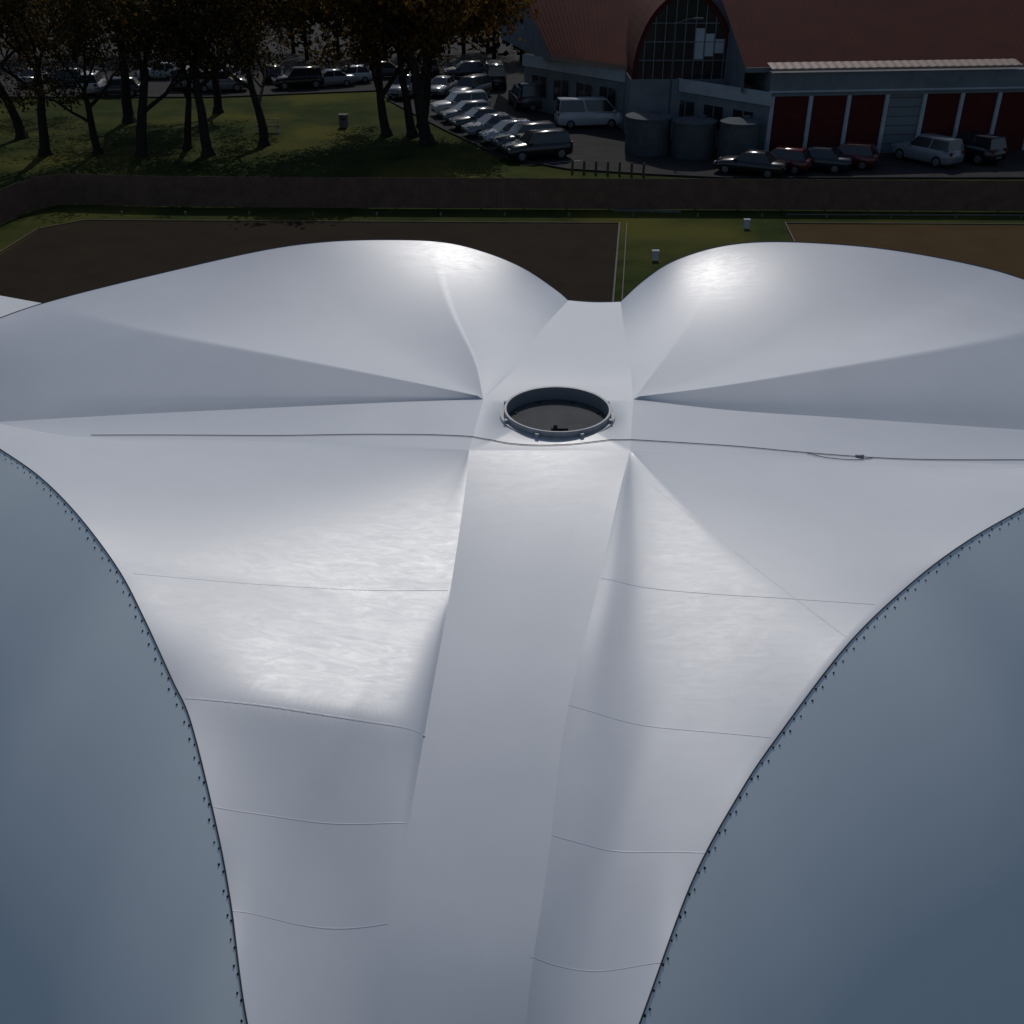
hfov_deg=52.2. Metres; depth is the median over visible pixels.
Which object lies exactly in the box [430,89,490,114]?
parked suv
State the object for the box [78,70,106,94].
parked suv
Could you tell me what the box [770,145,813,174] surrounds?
parked car
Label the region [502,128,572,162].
parked suv
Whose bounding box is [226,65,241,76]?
parked car
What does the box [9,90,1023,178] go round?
car park kerb
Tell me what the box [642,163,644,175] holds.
wooden bollard
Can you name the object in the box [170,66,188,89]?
parked suv
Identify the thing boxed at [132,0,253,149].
autumn tree
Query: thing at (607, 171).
wooden bollard
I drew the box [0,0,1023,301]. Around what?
ground
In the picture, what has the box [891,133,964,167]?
parked suv
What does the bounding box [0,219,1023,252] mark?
timber edging
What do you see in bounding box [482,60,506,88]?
parked van
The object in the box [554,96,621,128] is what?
parked van
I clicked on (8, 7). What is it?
autumn tree
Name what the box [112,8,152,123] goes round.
autumn tree
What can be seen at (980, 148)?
parked suv
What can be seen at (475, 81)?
parked suv
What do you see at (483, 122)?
parked car
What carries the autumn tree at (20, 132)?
on the ground
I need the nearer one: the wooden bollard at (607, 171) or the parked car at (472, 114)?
the wooden bollard at (607, 171)
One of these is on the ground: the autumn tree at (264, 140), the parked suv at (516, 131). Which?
the autumn tree at (264, 140)
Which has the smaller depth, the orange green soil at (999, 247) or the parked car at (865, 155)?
the orange green soil at (999, 247)
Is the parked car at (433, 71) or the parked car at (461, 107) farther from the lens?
the parked car at (433, 71)
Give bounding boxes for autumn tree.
[0,0,111,66]
[0,0,123,155]
[0,0,185,153]
[0,3,29,139]
[82,0,280,156]
[102,0,322,146]
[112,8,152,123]
[123,1,268,113]
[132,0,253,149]
[153,0,317,156]
[261,0,525,145]
[290,0,479,136]
[304,0,540,127]
[332,0,461,136]
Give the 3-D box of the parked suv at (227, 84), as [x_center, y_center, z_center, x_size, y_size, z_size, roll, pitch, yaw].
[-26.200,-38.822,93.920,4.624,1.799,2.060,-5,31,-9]
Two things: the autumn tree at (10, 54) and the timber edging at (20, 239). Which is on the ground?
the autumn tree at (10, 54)
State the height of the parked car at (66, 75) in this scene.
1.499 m
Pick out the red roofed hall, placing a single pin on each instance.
(883, 76)
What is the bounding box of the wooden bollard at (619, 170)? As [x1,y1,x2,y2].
[618,162,620,174]
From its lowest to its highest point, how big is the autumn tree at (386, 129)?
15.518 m
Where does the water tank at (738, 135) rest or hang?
on the car park
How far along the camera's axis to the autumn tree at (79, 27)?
66.62 m
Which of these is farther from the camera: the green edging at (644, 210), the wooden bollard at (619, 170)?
the wooden bollard at (619, 170)
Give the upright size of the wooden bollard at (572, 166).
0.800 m
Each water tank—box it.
[625,110,672,156]
[671,115,717,159]
[717,115,760,159]
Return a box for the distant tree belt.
[0,0,530,62]
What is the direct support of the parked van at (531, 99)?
on the car park
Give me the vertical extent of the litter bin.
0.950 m
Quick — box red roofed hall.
[501,0,1023,152]
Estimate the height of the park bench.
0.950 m
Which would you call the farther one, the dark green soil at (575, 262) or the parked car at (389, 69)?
the parked car at (389, 69)
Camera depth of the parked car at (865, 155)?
67.91 m
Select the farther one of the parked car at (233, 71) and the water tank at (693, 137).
the parked car at (233, 71)
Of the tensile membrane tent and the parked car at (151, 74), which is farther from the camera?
the parked car at (151, 74)
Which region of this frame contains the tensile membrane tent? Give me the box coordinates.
[0,239,1023,1023]
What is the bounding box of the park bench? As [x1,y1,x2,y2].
[255,118,279,132]
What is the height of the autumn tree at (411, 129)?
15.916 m
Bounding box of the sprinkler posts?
[121,211,1022,260]
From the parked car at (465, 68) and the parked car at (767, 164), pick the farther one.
the parked car at (465, 68)
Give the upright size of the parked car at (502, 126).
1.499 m
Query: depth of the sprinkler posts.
56.52 m
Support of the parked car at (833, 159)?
on the car park
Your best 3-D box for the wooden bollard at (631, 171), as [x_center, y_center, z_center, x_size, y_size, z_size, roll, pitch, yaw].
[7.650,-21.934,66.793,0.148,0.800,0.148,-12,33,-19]
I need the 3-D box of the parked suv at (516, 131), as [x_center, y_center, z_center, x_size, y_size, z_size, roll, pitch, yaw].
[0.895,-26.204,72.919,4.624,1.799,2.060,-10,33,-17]
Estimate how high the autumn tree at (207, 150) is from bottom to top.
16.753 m
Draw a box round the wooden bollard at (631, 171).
[630,162,632,175]
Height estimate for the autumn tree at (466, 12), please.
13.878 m
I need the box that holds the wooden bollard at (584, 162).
[583,160,585,172]
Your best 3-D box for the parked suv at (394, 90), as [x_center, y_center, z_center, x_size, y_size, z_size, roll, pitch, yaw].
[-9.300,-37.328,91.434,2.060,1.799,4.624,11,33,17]
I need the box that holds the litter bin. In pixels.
[338,113,347,127]
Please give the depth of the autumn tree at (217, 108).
83.51 m
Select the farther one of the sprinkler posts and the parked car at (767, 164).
the parked car at (767, 164)
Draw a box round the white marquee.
[0,296,40,316]
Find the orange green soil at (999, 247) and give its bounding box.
[787,224,1023,277]
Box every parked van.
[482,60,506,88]
[518,82,541,111]
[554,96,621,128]
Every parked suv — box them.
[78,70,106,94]
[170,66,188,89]
[199,69,246,92]
[272,66,324,89]
[386,72,420,98]
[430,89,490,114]
[449,73,491,96]
[490,120,555,149]
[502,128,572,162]
[508,84,520,109]
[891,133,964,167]
[955,131,1007,164]
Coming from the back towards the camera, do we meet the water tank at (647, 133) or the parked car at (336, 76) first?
the parked car at (336, 76)
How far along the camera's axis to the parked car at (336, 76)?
95.66 m
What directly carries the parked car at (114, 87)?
on the car park
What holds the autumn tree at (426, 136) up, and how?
on the ground
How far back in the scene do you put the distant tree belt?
109.55 m
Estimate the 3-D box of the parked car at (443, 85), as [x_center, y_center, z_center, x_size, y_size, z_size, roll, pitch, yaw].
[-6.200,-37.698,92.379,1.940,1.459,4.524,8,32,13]
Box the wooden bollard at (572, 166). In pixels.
[571,160,573,172]
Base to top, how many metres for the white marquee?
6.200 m
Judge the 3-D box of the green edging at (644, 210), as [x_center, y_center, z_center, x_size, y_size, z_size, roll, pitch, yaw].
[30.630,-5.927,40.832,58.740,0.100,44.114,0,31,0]
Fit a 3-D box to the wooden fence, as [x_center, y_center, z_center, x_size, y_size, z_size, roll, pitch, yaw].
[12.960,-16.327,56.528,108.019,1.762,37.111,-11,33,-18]
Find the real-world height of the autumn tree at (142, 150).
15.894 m
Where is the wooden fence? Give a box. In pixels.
[0,174,1023,224]
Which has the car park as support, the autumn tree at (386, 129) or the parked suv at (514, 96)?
the parked suv at (514, 96)
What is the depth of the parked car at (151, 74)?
99.33 m
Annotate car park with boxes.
[0,11,1023,176]
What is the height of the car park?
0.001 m
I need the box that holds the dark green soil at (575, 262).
[0,221,618,302]
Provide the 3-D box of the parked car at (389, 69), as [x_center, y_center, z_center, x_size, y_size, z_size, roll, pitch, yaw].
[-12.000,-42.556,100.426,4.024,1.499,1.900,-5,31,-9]
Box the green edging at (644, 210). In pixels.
[612,209,1023,301]
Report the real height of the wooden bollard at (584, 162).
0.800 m
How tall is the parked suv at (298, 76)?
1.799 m
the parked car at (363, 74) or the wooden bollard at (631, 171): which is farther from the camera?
the parked car at (363, 74)
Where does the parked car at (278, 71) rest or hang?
on the car park
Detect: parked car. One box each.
[17,67,48,86]
[52,68,82,86]
[93,77,139,95]
[137,62,174,79]
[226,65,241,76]
[265,64,283,82]
[320,68,354,86]
[339,64,372,84]
[367,61,404,76]
[421,59,439,75]
[431,75,457,96]
[440,99,489,120]
[444,60,484,78]
[449,106,509,127]
[461,112,516,137]
[479,118,530,141]
[713,149,788,178]
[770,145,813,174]
[808,145,853,173]
[836,141,880,169]
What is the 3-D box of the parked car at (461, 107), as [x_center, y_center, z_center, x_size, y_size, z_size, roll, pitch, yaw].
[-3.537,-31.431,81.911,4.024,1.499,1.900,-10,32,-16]
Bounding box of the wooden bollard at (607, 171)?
[606,161,608,173]
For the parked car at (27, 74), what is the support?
on the car park

